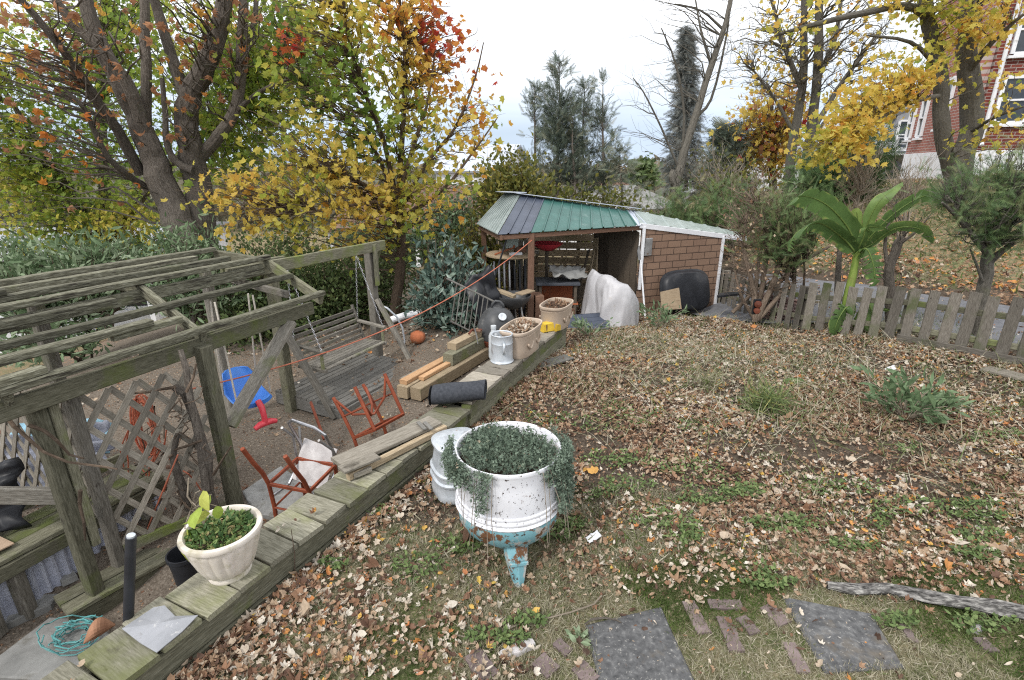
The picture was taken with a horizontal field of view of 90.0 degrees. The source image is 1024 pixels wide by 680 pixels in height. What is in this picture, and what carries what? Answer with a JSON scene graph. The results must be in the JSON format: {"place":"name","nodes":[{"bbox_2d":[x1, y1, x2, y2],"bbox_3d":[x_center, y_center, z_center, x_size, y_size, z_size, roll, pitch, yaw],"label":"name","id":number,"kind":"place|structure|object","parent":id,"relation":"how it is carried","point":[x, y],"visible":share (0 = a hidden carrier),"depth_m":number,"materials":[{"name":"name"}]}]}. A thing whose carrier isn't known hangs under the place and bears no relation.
{"place":"outdoors","nodes":[
{"label":"outdoors","id":0,"kind":"place"},
{"bbox_2d":[0,0,940,168],"label":"sky","id":1,"kind":"structure","parent":0,"point":[520,37],"materials":[{"name":"white"}]},
{"bbox_2d":[0,242,1023,679],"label":"ground","id":2,"kind":"structure","parent":0,"point":[158,584],"depth_m":3.87,"materials":[{"name":"soil"}]},
{"bbox_2d":[5,594,56,628],"bbox_3d":[-3.444,1.881,3.471,0.559,0.060,0.302,-9,21,-25],"label":"flagstone","id":3,"kind":"object","parent":2,"relation":"on","point":[46,603],"visible":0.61,"depth_m":3.51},
{"bbox_2d":[0,617,108,679],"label":"concrete slab","id":4,"kind":"object","parent":2,"relation":"on","point":[27,657],"depth_m":3.18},
{"bbox_2d":[36,614,102,655],"bbox_3d":[-2.781,1.864,3.245,0.387,0.146,0.278,0,19,0],"label":"garden wire","id":5,"kind":"object","parent":4,"relation":"on","point":[68,626],"visible":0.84,"depth_m":3.23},
{"bbox_2d":[83,617,114,643],"bbox_3d":[-2.444,1.700,3.021,0.096,0.100,0.139,0,19,0],"label":"terracotta pot","id":6,"kind":"object","parent":5,"relation":"on","point":[99,626],"visible":1,"depth_m":3.00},
{"bbox_2d":[0,496,161,619],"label":"corrugated sheet","id":7,"kind":"object","parent":2,"relation":"on","point":[44,576],"visible":0.21,"depth_m":3.61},
{"bbox_2d":[0,453,166,638],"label":"arbor bench","id":8,"kind":"object","parent":2,"relation":"on","point":[20,556],"visible":0.43,"depth_m":3.50,"materials":[{"name":"green wood"}]},
{"bbox_2d":[0,457,31,531],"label":"bin bag","id":9,"kind":"object","parent":8,"relation":"on","point":[11,471],"visible":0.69,"depth_m":3.53,"materials":[{"name":"black plastic"}]},
{"bbox_2d":[0,218,174,367],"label":"butterfly bush","id":10,"kind":"object","parent":2,"relation":"on","point":[96,251],"visible":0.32,"depth_m":7.65,"materials":[{"name":"green plant"}]},
{"bbox_2d":[53,548,170,622],"bbox_3d":[-2.796,1.742,3.746,0.268,0.181,0.779,12,22,32],"label":"plank step","id":11,"kind":"object","parent":2,"relation":"on","point":[78,601],"visible":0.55,"depth_m":3.57,"materials":[{"name":"brown wood"}]},
{"bbox_2d":[0,0,312,324],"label":"sycamore tree","id":12,"kind":"object","parent":2,"relation":"on","point":[153,166],"visible":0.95,"depth_m":8.35,"materials":[{"name":"brown plant"}]},
{"bbox_2d":[0,247,325,596],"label":"slatted arbor","id":13,"kind":"object","parent":2,"relation":"on","point":[54,407],"visible":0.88,"depth_m":3.72,"materials":[{"name":"grey wood"}]},
{"bbox_2d":[4,420,114,486],"bbox_3d":[-4.041,1.009,4.244,1.291,0.412,0.486,-10,21,-26],"label":"plastic sheeting","id":14,"kind":"object","parent":13,"relation":"on","point":[104,426],"visible":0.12,"depth_m":4.31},
{"bbox_2d":[8,349,231,540],"bbox_3d":[-2.589,0.967,3.601,1.005,1.674,0.849,0,19,0],"label":"climbing vine","id":15,"kind":"object","parent":13,"relation":"attached to","point":[204,463],"visible":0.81,"depth_m":3.81,"materials":[{"name":"brown plant"}]},
{"bbox_2d":[120,394,201,529],"bbox_3d":[-2.803,1.087,4.048,0.735,1.304,0.441,0,19,0],"label":"extension cord","id":16,"kind":"object","parent":13,"relation":"hanging from","point":[134,414],"visible":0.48,"depth_m":4.07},
{"bbox_2d":[165,546,198,586],"bbox_3d":[-2.188,1.542,3.458,0.216,0.270,0.216,0,19,0],"label":"nursery pot","id":17,"kind":"object","parent":2,"relation":"on","point":[181,567],"visible":0.31,"depth_m":3.38,"materials":[{"name":"black plastic"}]},
{"bbox_2d":[102,200,262,330],"bbox_3d":[-4.973,-0.952,7.966,2.072,2.317,1.847,0,19,0],"label":"butterfly bush","id":18,"kind":"object","parent":2,"relation":"on","point":[180,246],"visible":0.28,"depth_m":7.84,"materials":[{"name":"green plant"}]},
{"bbox_2d":[0,335,484,647],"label":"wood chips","id":19,"kind":"object","parent":2,"relation":"on","point":[1,644],"visible":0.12,"depth_m":5.57,"materials":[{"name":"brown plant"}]},
{"bbox_2d":[187,212,334,353],"bbox_3d":[-4.356,-0.853,8.877,2.401,2.808,3.389,0,19,0],"label":"privet hedge","id":20,"kind":"object","parent":2,"relation":"on","point":[240,308],"visible":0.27,"depth_m":8.83,"materials":[{"name":"green plant"}]},
{"bbox_2d":[242,466,314,519],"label":"concrete slab","id":21,"kind":"structure","parent":2,"relation":"on","point":[256,495],"depth_m":4.39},
{"bbox_2d":[240,447,337,516],"bbox_3d":[-1.666,1.094,3.969,0.392,0.836,0.578,5,19,15],"label":"chair frame","id":22,"kind":"object","parent":2,"relation":"on","point":[305,488],"visible":0.68,"depth_m":3.91,"materials":[{"name":"red paint"}]},
{"bbox_2d":[41,327,566,679],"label":"timber retaining wall","id":23,"kind":"structure","parent":2,"relation":"on","point":[339,501],"depth_m":2.88,"materials":[{"name":"green wood"}]},
{"bbox_2d":[123,532,136,621],"bbox_3d":[-1.785,1.230,2.384,0.216,0.758,0.047,-4,19,-11],"label":"black pipe","id":24,"kind":"object","parent":23,"relation":"attached to","point":[129,574],"visible":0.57,"depth_m":2.32,"materials":[{"name":"plastic"}]},
{"bbox_2d":[122,605,197,652],"bbox_3d":[-1.616,1.303,2.352,0.256,0.019,0.197,8,20,23],"label":"metal sheet","id":25,"kind":"object","parent":23,"relation":"on","point":[157,629],"visible":1,"depth_m":2.33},
{"bbox_2d":[177,504,262,585],"bbox_3d":[-1.474,1.077,2.636,0.384,0.276,0.384,0,19,0],"label":"flower pot","id":26,"kind":"object","parent":23,"relation":"on","point":[232,562],"visible":0.73,"depth_m":2.53,"materials":[{"name":"ceramic"}]},
{"bbox_2d":[181,478,223,560],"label":"lime sapling","id":27,"kind":"object","parent":26,"relation":"in","point":[197,516],"visible":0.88,"depth_m":2.52,"materials":[{"name":"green plant"}]},
{"bbox_2d":[184,506,256,549],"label":"groundcover plant","id":28,"kind":"object","parent":26,"relation":"in","point":[211,525],"visible":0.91,"depth_m":2.58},
{"bbox_2d":[346,424,446,480],"bbox_3d":[-0.817,0.809,3.757,0.049,0.052,0.889,15,24,37],"label":"weathered plank","id":29,"kind":"object","parent":23,"relation":"on","point":[404,448],"visible":0.79,"depth_m":3.74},
{"bbox_2d":[331,416,441,465],"bbox_3d":[-0.912,0.749,3.824,0.172,0.034,0.859,17,25,40],"label":"weathered plank","id":30,"kind":"object","parent":29,"relation":"on","point":[388,441],"visible":0.86,"depth_m":3.78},
{"bbox_2d":[428,379,486,405],"bbox_3d":[-0.473,0.461,4.492,0.488,0.253,0.209,2,19,5],"label":"felt roll","id":31,"kind":"object","parent":23,"relation":"on","point":[449,393],"visible":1,"depth_m":4.41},
{"bbox_2d":[490,330,513,364],"bbox_3d":[-0.105,0.076,5.345,0.248,0.306,0.248,13,23,34],"label":"white bucket","id":32,"kind":"object","parent":23,"relation":"on","point":[501,350],"visible":0.99,"depth_m":5.27,"materials":[{"name":"metal"}]},
{"bbox_2d":[499,317,542,358],"bbox_3d":[0.103,-0.020,5.639,0.360,0.300,0.660,8,20,22],"label":"oval planter","id":33,"kind":"object","parent":23,"relation":"on","point":[525,344],"visible":0.69,"depth_m":5.44,"materials":[{"name":"beige plastic"}]},
{"bbox_2d":[539,297,573,329],"bbox_3d":[0.569,-0.330,6.562,0.360,0.300,0.600,8,20,23],"label":"oval planter","id":34,"kind":"object","parent":23,"relation":"on","point":[561,316],"visible":0.79,"depth_m":6.36,"materials":[{"name":"beige plastic"}]},
{"bbox_2d":[274,401,337,496],"bbox_3d":[-1.705,0.878,4.515,0.512,0.881,1.365,-2,19,-5],"label":"folding chair","id":35,"kind":"object","parent":2,"relation":"on","point":[312,472],"visible":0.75,"depth_m":4.17,"materials":[{"name":"silver metal"}]},
{"bbox_2d":[220,240,410,419],"bbox_3d":[-2.047,-0.126,6.131,0.796,1.829,2.320,9,21,25],"label":"swing frame","id":36,"kind":"object","parent":2,"relation":"on","point":[371,251],"visible":0.81,"depth_m":5.93,"materials":[{"name":"grey wood"}]},
{"bbox_2d":[209,293,277,430],"bbox_3d":[-2.414,0.190,4.593,0.515,1.170,0.334,14,23,35],"label":"toddler swing","id":37,"kind":"object","parent":36,"relation":"hanging from","point":[231,389],"visible":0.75,"depth_m":4.67,"materials":[{"name":"blue plastic"}]},
{"bbox_2d":[287,256,386,373],"bbox_3d":[-2.110,-0.368,6.213,0.538,1.155,1.183,8,20,23],"label":"bench swing","id":38,"kind":"object","parent":36,"relation":"hanging from","point":[324,363],"visible":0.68,"depth_m":6.35,"materials":[{"name":"grey wood"}]},
{"bbox_2d":[160,0,512,324],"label":"yellow maple tree","id":39,"kind":"object","parent":2,"relation":"on","point":[393,200],"visible":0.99,"depth_m":7.67,"materials":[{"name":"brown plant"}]},
{"bbox_2d":[236,232,436,343],"bbox_3d":[-2.934,-0.904,9.305,3.704,2.408,2.443,-8,20,-21],"label":"privet hedge","id":40,"kind":"object","parent":2,"relation":"on","point":[335,285],"visible":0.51,"depth_m":8.98,"materials":[{"name":"green plant"}]},
{"bbox_2d":[275,352,397,418],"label":"wooden platform","id":41,"kind":"structure","parent":2,"relation":"on","point":[338,382],"depth_m":6.30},
{"bbox_2d":[332,373,404,446],"bbox_3d":[-1.336,0.813,4.838,0.545,0.983,0.393,11,22,30],"label":"chair frame","id":42,"kind":"object","parent":2,"relation":"on","point":[382,423],"visible":0.79,"depth_m":4.73,"materials":[{"name":"red paint"}]},
{"bbox_2d":[397,219,491,338],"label":"rhododendron shrub","id":43,"kind":"object","parent":2,"relation":"on","point":[440,288],"visible":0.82,"depth_m":7.95,"materials":[{"name":"green plant"}]},
{"bbox_2d":[410,347,488,400],"bbox_3d":[-0.567,0.289,6.448,0.144,0.145,2.099,9,21,26],"label":"timber","id":44,"kind":"object","parent":2,"relation":"on","point":[419,391],"visible":0.56,"depth_m":6.01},
{"bbox_2d":[443,337,484,365],"bbox_3d":[-0.450,0.038,6.739,0.142,0.144,1.399,9,21,26],"label":"timber","id":45,"kind":"object","parent":44,"relation":"on","point":[453,357],"visible":0.47,"depth_m":6.32,"materials":[{"name":"beige wood"}]},
{"bbox_2d":[430,427,470,504],"bbox_3d":[-0.389,0.884,3.669,0.376,0.410,0.376,-9,20,-24],"label":"ribbed bin","id":46,"kind":"object","parent":2,"relation":"on","point":[443,491],"visible":0.38,"depth_m":3.56,"materials":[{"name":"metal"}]},
{"bbox_2d":[437,203,516,301],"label":"olive shrub","id":47,"kind":"object","parent":2,"relation":"on","point":[470,239],"visible":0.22,"depth_m":9.44,"materials":[{"name":"green plant"}]},
{"bbox_2d":[465,647,498,679],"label":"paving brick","id":48,"kind":"object","parent":2,"relation":"on","point":[479,660],"visible":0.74,"depth_m":2.36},
{"bbox_2d":[464,265,501,321],"bbox_3d":[-0.370,-0.590,7.753,0.708,1.096,0.199,0,19,0],"label":"black sheet","id":49,"kind":"object","parent":2,"relation":"on","point":[486,286],"visible":0.54,"depth_m":7.72,"materials":[{"name":"plastic"}]},
{"bbox_2d":[477,300,514,347],"bbox_3d":[-0.200,-0.168,6.928,0.592,0.775,0.592,0,19,0],"label":"kettle barbecue","id":50,"kind":"object","parent":2,"relation":"on","point":[499,317],"visible":0.38,"depth_m":6.72,"materials":[{"name":"black metal"}]},
{"bbox_2d":[455,421,560,587],"bbox_3d":[-0.020,0.944,2.987,0.619,0.744,0.619,0,19,0],"label":"washtub planter","id":51,"kind":"object","parent":2,"relation":"on","point":[519,524],"visible":0.65,"depth_m":2.72,"materials":[{"name":"white metal"}]},
{"bbox_2d":[438,421,576,562],"bbox_3d":[-0.012,0.816,2.895,0.799,0.667,0.644,0,19,0],"label":"creeping sedum","id":52,"kind":"object","parent":51,"relation":"in","point":[487,436],"visible":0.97,"depth_m":2.73,"materials":[{"name":"plant"}]},
{"bbox_2d":[0,176,1023,679],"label":"fallen leaves","id":53,"kind":"object","parent":2,"relation":"on","point":[224,656],"visible":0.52,"depth_m":3.56,"materials":[{"name":"brown plant"}]},
{"bbox_2d":[535,277,579,313],"bbox_3d":[0.780,-0.723,8.989,0.740,0.665,0.560,0,19,0],"label":"work cabinet","id":54,"kind":"object","parent":2,"relation":"on","point":[552,287],"visible":0.47,"depth_m":9.01,"materials":[{"name":"wood"}]},
{"bbox_2d":[547,264,587,279],"bbox_3d":[0.966,-1.181,8.820,0.689,0.227,0.452,-6,20,-18],"label":"grey cloth","id":55,"kind":"object","parent":54,"relation":"on","point":[572,272],"visible":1,"depth_m":8.81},
{"bbox_2d":[534,232,593,282],"bbox_3d":[1.450,-1.747,11.696,1.902,1.450,0.116,0,19,0],"label":"slatted back fence","id":56,"kind":"object","parent":2,"relation":"on","point":[578,245],"visible":0.29,"depth_m":11.57,"materials":[{"name":"brown wood"}]},
{"bbox_2d":[186,170,1023,679],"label":"lawn grass","id":57,"kind":"structure","parent":2,"relation":"on","point":[740,594],"depth_m":2.80,"materials":[{"name":"plant"}]},
{"bbox_2d":[581,269,638,327],"bbox_3d":[1.596,-0.701,8.556,1.073,0.890,0.763,13,23,34],"label":"covered machine","id":58,"kind":"object","parent":2,"relation":"on","point":[607,297],"visible":0.88,"depth_m":8.27,"materials":[{"name":"fabric"}]},
{"bbox_2d":[477,191,746,317],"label":"garden shed","id":59,"kind":"structure","parent":2,"relation":"on","point":[667,244],"depth_m":9.06,"materials":[{"name":"brown"}]},
{"bbox_2d":[585,607,693,679],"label":"paving slab","id":60,"kind":"structure","parent":2,"relation":"on","point":[647,648],"depth_m":2.45,"materials":[{"name":"concrete"}]},
{"bbox_2d":[637,299,688,326],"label":"dry bush","id":61,"kind":"object","parent":2,"relation":"on","point":[662,319],"visible":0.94,"depth_m":8.12,"materials":[{"name":"green plant"}]},
{"bbox_2d":[317,392,1023,648],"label":"green weeds","id":62,"kind":"object","parent":2,"relation":"on","point":[893,616],"visible":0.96,"depth_m":3.24,"materials":[{"name":"plant"}]},
{"bbox_2d":[659,269,709,313],"bbox_3d":[3.105,-0.859,9.108,1.080,0.756,0.305,-7,20,-20],"label":"pond liner","id":63,"kind":"object","parent":2,"relation":"on","point":[692,285],"visible":0.85,"depth_m":9.04,"materials":[{"name":"black plastic"}]},
{"bbox_2d":[677,355,731,394],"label":"grass tuft","id":64,"kind":"object","parent":2,"relation":"on","point":[707,380],"visible":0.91,"depth_m":5.32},
{"bbox_2d":[636,172,779,247],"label":"green bush","id":65,"kind":"object","parent":2,"relation":"on","point":[702,213],"visible":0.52,"depth_m":11.53,"materials":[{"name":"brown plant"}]},
{"bbox_2d":[715,616,744,652],"bbox_3d":[1.081,1.474,2.547,0.078,0.045,0.197,1,19,3],"label":"paving brick","id":66,"kind":"object","parent":2,"relation":"on","point":[725,624],"visible":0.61,"depth_m":2.52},
{"bbox_2d":[494,291,1023,498],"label":"dry stalks","id":67,"kind":"object","parent":2,"relation":"on","point":[792,354],"visible":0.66,"depth_m":5.51,"materials":[{"name":"brown plant"}]},
{"bbox_2d":[728,368,800,416],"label":"grass tuft","id":68,"kind":"object","parent":2,"relation":"on","point":[768,398],"visible":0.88,"depth_m":4.88,"materials":[{"name":"green plant"}]},
{"bbox_2d":[710,171,829,321],"bbox_3d":[4.056,-1.427,7.977,1.995,2.449,1.198,0,19,0],"label":"dead shrub","id":69,"kind":"object","parent":2,"relation":"on","point":[754,287],"visible":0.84,"depth_m":7.99,"materials":[{"name":"brown plant"}]},
{"bbox_2d":[724,169,854,298],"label":"yew bush","id":70,"kind":"object","parent":2,"relation":"on","point":[791,258],"visible":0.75,"depth_m":7.63,"materials":[{"name":"green plant"}]},
{"bbox_2d":[782,597,903,673],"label":"paving slab","id":71,"kind":"structure","parent":2,"relation":"on","point":[851,636],"depth_m":2.51,"materials":[{"name":"concrete"}]},
{"bbox_2d":[786,182,940,335],"bbox_3d":[4.512,-0.999,6.777,2.022,2.089,0.584,0,19,0],"label":"banana plant","id":72,"kind":"object","parent":2,"relation":"on","point":[856,233],"visible":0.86,"depth_m":6.71,"materials":[{"name":"green plant"}]},
{"bbox_2d":[717,269,1023,367],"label":"picket fence","id":73,"kind":"object","parent":2,"relation":"on","point":[808,296],"visible":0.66,"depth_m":6.47,"materials":[{"name":"grey wood"}]},
{"bbox_2d":[876,181,934,321],"bbox_3d":[5.155,-1.100,6.835,0.628,1.974,0.741,17,25,41],"label":"dead sapling","id":74,"kind":"object","parent":2,"relation":"on","point":[890,260],"visible":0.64,"depth_m":6.87,"materials":[{"name":"brown plant"}]},
{"bbox_2d":[849,363,970,430],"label":"leafy weed","id":75,"kind":"object","parent":2,"relation":"on","point":[929,401],"visible":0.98,"depth_m":4.67,"materials":[{"name":"green plant"}]},
{"bbox_2d":[826,581,1023,619],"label":"edging log","id":76,"kind":"object","parent":2,"relation":"on","point":[1000,608],"visible":0.96,"depth_m":2.69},
{"bbox_2d":[893,113,1023,335],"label":"yew tree","id":77,"kind":"object","parent":2,"relation":"on","point":[986,235],"visible":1,"depth_m":5.91,"materials":[{"name":"green plant"}]},
{"bbox_2d":[0,169,1023,375],"bbox_3d":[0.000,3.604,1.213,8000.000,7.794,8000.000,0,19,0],"label":"terrain","id":78,"kind":"structure","parent":0,"point":[994,292],"depth_m":11.35,"materials":[{"name":"brown soil"}]},
{"bbox_2d":[0,213,166,360],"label":"pale shrub","id":79,"kind":"object","parent":78,"relation":"on","point":[7,248],"visible":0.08,"depth_m":12.35,"materials":[{"name":"green plant"}]},
{"bbox_2d":[0,222,233,352],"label":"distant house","id":80,"kind":"structure","parent":78,"relation":"on","point":[154,317],"depth_m":17.90,"materials":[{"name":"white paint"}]},
{"bbox_2d":[0,0,395,339],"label":"green maple tree","id":81,"kind":"object","parent":78,"relation":"on","point":[26,175],"visible":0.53,"depth_m":10.58,"materials":[{"name":"green plant"}]},
{"bbox_2d":[0,154,722,232],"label":"wood","id":82,"kind":"object","parent":78,"relation":"on","point":[223,217],"visible":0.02,"depth_m":63.98,"materials":[{"name":"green plant"}]},
{"bbox_2d":[310,167,492,277],"bbox_3d":[-2.640,-2.917,12.883,4.726,2.741,2.512,-4,19,-10],"label":"pale shrub","id":83,"kind":"object","parent":78,"relation":"on","point":[454,219],"visible":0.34,"depth_m":12.75,"materials":[{"name":"green plant"}]},
{"bbox_2d":[323,185,498,268],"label":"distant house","id":84,"kind":"structure","parent":78,"relation":"on","point":[409,203],"depth_m":22.18,"materials":[{"name":"grey wood"}]},
{"bbox_2d":[432,144,532,244],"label":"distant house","id":85,"kind":"structure","parent":78,"relation":"on","point":[471,163],"depth_m":33.38,"materials":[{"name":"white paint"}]},
{"bbox_2d":[457,132,570,238],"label":"olive shrub","id":86,"kind":"object","parent":78,"relation":"on","point":[502,171],"visible":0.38,"depth_m":12.53,"materials":[{"name":"green plant"}]},
{"bbox_2d":[515,77,553,191],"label":"feathery conifer","id":87,"kind":"object","parent":78,"relation":"on","point":[533,107],"visible":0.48,"depth_m":14.54,"materials":[{"name":"green plant"}]},
{"bbox_2d":[528,50,590,199],"bbox_3d":[1.243,-5.412,13.891,1.924,4.459,1.883,0,19,0],"label":"feathery conifer","id":88,"kind":"object","parent":78,"relation":"on","point":[557,146],"visible":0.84,"depth_m":13.59,"materials":[{"name":"green plant"}]},
{"bbox_2d":[481,165,652,264],"bbox_3d":[1.377,-2.945,12.649,4.236,2.668,2.573,0,19,0],"label":"back hedge","id":89,"kind":"object","parent":78,"relation":"on","point":[569,191],"visible":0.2,"depth_m":12.31,"materials":[{"name":"green plant"}]},
{"bbox_2d":[551,92,597,197],"bbox_3d":[1.711,-4.881,13.913,1.252,3.368,1.178,14,23,35],"label":"feathery conifer","id":90,"kind":"object","parent":78,"relation":"on","point":[578,144],"visible":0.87,"depth_m":13.67,"materials":[{"name":"green plant"}]},
{"bbox_2d":[564,74,612,200],"bbox_3d":[2.089,-5.406,14.632,1.630,4.076,1.521,-11,22,-30],"label":"feathery conifer","id":91,"kind":"object","parent":78,"relation":"on","point":[588,97],"visible":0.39,"depth_m":14.38,"materials":[{"name":"green plant"}]},
{"bbox_2d":[583,67,627,197],"bbox_3d":[2.587,-5.308,14.217,1.350,4.080,1.356,0,19,0],"label":"feathery conifer","id":92,"kind":"object","parent":78,"relation":"on","point":[599,117],"visible":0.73,"depth_m":14.11,"materials":[{"name":"green plant"}]},
{"bbox_2d":[558,185,685,249],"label":"distant house","id":93,"kind":"structure","parent":78,"relation":"on","point":[650,201],"depth_m":32.20,"materials":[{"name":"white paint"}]},
{"bbox_2d":[592,129,652,209],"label":"feathery conifer","id":94,"kind":"object","parent":78,"relation":"on","point":[635,161],"visible":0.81,"depth_m":13.73,"materials":[{"name":"green plant"}]},
{"bbox_2d":[624,151,662,189],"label":"round valley tree","id":95,"kind":"object","parent":78,"relation":"on","point":[646,166],"visible":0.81,"depth_m":48.78,"materials":[{"name":"green plant"}]},
{"bbox_2d":[603,0,755,213],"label":"bare tree","id":96,"kind":"object","parent":78,"relation":"on","point":[680,163],"visible":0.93,"depth_m":11.73,"materials":[{"name":"grey plant"}]},
{"bbox_2d":[657,19,707,196],"bbox_3d":[11.531,-14.668,33.165,4.233,10.605,4.121,0,19,0],"label":"tall spruce","id":97,"kind":"object","parent":78,"relation":"on","point":[676,117],"visible":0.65,"depth_m":32.59,"materials":[{"name":"green plant"}]},
{"bbox_2d":[687,115,768,209],"bbox_3d":[8.905,-7.057,20.870,3.401,3.935,3.365,0,19,0],"label":"dark spruce","id":98,"kind":"object","parent":78,"relation":"on","point":[723,132],"visible":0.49,"depth_m":20.30,"materials":[{"name":"green plant"}]},
{"bbox_2d":[683,125,798,247],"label":"tangled thicket","id":99,"kind":"object","parent":78,"relation":"on","point":[743,175],"visible":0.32,"depth_m":12.45,"materials":[{"name":"green plant"}]},
{"bbox_2d":[702,65,824,194],"bbox_3d":[9.899,-8.066,20.395,5.207,5.364,4.502,0,19,0],"label":"orange tree","id":100,"kind":"object","parent":78,"relation":"on","point":[769,134],"visible":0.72,"depth_m":19.76,"materials":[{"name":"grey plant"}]},
{"bbox_2d":[721,0,901,197],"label":"thin leaved tree","id":101,"kind":"object","parent":78,"relation":"on","point":[801,77],"visible":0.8,"depth_m":16.80,"materials":[{"name":"yellow plant"}]},
{"bbox_2d":[771,114,911,204],"bbox_3d":[10.436,-5.319,16.253,4.306,3.702,3.111,0,19,0],"label":"evergreen mound","id":102,"kind":"object","parent":78,"relation":"on","point":[816,171],"visible":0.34,"depth_m":15.76,"materials":[{"name":"green plant"}]},
{"bbox_2d":[819,139,897,210],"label":"bare shrub","id":103,"kind":"object","parent":78,"relation":"on","point":[860,178],"visible":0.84,"depth_m":12.79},
{"bbox_2d":[816,99,914,180],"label":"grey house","id":104,"kind":"structure","parent":78,"relation":"on","point":[900,115],"depth_m":27.67,"materials":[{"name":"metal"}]},
{"bbox_2d":[753,0,1023,203],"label":"golden maple tree","id":105,"kind":"object","parent":78,"relation":"on","point":[832,138],"visible":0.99,"depth_m":11.83,"materials":[{"name":"yellow plant"}]},
{"bbox_2d":[874,141,947,237],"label":"bare shrub","id":106,"kind":"object","parent":78,"relation":"on","point":[905,185],"visible":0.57,"depth_m":11.48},
{"bbox_2d":[900,0,1023,178],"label":"brick house","id":107,"kind":"structure","parent":78,"relation":"on","point":[919,137],"depth_m":16.78,"materials":[{"name":"red brick"}]},
{"bbox_2d":[989,75,1023,126],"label":"window","id":108,"kind":"structure","parent":107,"relation":"in","point":[1017,97],"depth_m":16.45,"materials":[{"name":"white paint"}]},
{"bbox_2d":[692,274,1023,343],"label":"lane","id":109,"kind":"structure","parent":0,"point":[720,309],"depth_m":8.46,"materials":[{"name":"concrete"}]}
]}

